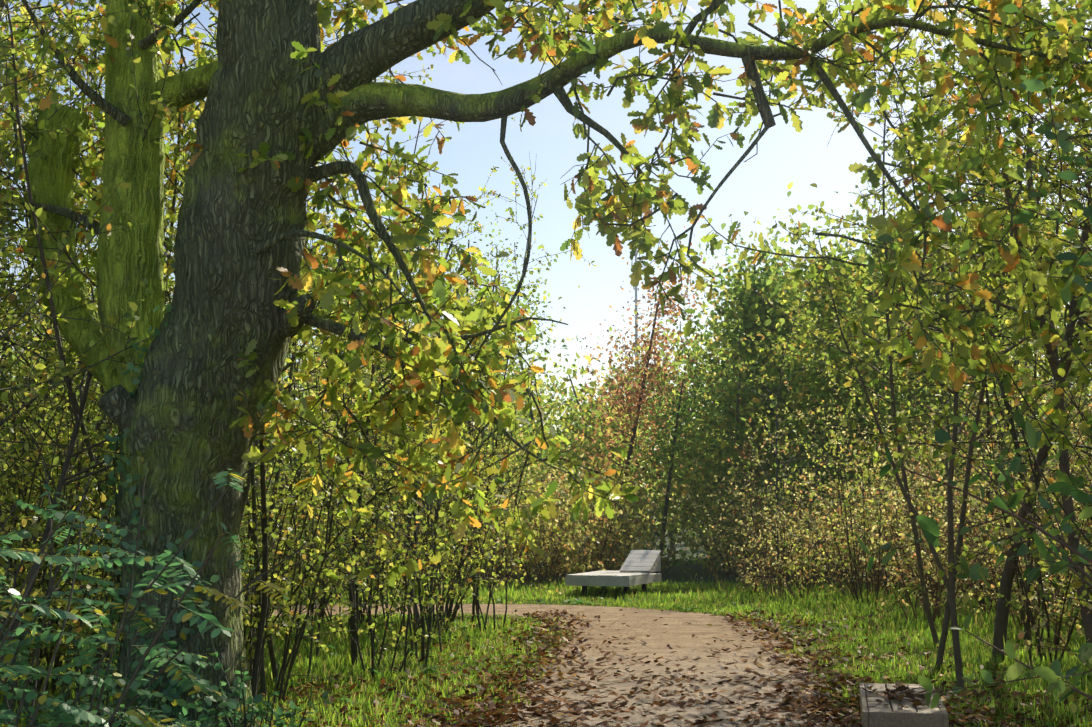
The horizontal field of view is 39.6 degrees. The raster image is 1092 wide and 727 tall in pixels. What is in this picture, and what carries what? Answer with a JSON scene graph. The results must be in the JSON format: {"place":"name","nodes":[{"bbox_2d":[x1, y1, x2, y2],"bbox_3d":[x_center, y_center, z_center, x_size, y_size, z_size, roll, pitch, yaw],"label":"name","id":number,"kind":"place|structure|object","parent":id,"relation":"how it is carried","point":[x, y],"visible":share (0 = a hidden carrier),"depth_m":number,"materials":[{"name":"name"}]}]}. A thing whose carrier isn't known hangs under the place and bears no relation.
{"place":"outdoors","nodes":[
{"label":"outdoors","id":0,"kind":"place"},
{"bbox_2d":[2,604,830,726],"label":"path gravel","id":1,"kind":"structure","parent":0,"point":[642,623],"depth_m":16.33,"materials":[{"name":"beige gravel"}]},
{"bbox_2d":[0,509,1090,726],"bbox_3d":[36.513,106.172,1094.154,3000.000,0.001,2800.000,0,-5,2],"label":"ground","id":2,"kind":"structure","parent":0,"point":[675,573],"depth_m":23.36,"materials":[{"name":"green plant"}]},
{"bbox_2d":[0,468,294,726],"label":"robinia shrub leaves","id":3,"kind":"object","parent":2,"relation":"on","point":[80,715],"visible":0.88,"depth_m":5.62,"materials":[{"name":"green plant"}]},
{"bbox_2d":[0,570,1091,726],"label":"grass","id":4,"kind":"structure","parent":2,"relation":"on","point":[728,593],"depth_m":18.07,"materials":[{"name":"green plant"}]},
{"bbox_2d":[0,0,1091,726],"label":"oak tree","id":5,"kind":"object","parent":2,"relation":"on","point":[242,236],"depth_m":10.09,"materials":[{"name":"green plant"}]},
{"bbox_2d":[0,263,329,726],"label":"ivy bramble leaves","id":6,"kind":"object","parent":5,"relation":"attached to","point":[170,688],"visible":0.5,"depth_m":10.00,"materials":[{"name":"green plant"}]},
{"bbox_2d":[0,0,1091,726],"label":"young trees","id":7,"kind":"object","parent":2,"relation":"on","point":[950,578],"depth_m":15.11,"materials":[{"name":"green plant"}]},
{"bbox_2d":[1,118,1090,568],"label":"tree leaves","id":8,"kind":"object","parent":7,"relation":"attached to","point":[771,278],"visible":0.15,"depth_m":43.36,"materials":[{"name":"green plant"}]},
{"bbox_2d":[0,200,1091,592],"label":"bushes","id":9,"kind":"object","parent":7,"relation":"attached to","point":[670,406],"visible":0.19,"depth_m":37.94,"materials":[{"name":"green plant"}]},
{"bbox_2d":[856,4,1091,708],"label":"sapling leaves","id":10,"kind":"object","parent":7,"relation":"attached to","point":[929,526],"visible":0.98,"depth_m":7.05,"materials":[{"name":"green plant"}]},
{"bbox_2d":[565,550,660,594],"bbox_3d":[1.362,4.148,29.932,1.280,0.874,2.345,-2,-6,19],"label":"lounge chair","id":11,"kind":"object","parent":2,"relation":"on","point":[639,561],"visible":1,"depth_m":29.75,"materials":[{"name":"white wood"}]},
{"bbox_2d":[631,249,637,484],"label":"radio mast","id":12,"kind":"object","parent":2,"relation":"on","point":[636,336],"visible":0.06,"depth_m":150.76,"materials":[{"name":"silver metal"}]},
{"bbox_2d":[257,596,1039,725],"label":"weed leaves","id":13,"kind":"object","parent":2,"relation":"on","point":[577,600],"visible":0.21,"depth_m":18.97,"materials":[{"name":"green plant"}]},
{"bbox_2d":[255,608,1091,726],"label":"fallen leaves","id":14,"kind":"object","parent":2,"relation":"on","point":[494,713],"visible":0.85,"depth_m":13.72,"materials":[{"name":"brown plant"}]},
{"bbox_2d":[859,683,948,726],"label":"slab bench","id":15,"kind":"object","parent":2,"relation":"on","point":[892,714],"visible":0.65,"depth_m":9.46,"materials":[{"name":"grey concrete"}]},
{"bbox_2d":[0,0,1091,506],"label":"sky","id":16,"kind":"structure","parent":0,"point":[758,185],"materials":[{"name":"blue"}]}
]}

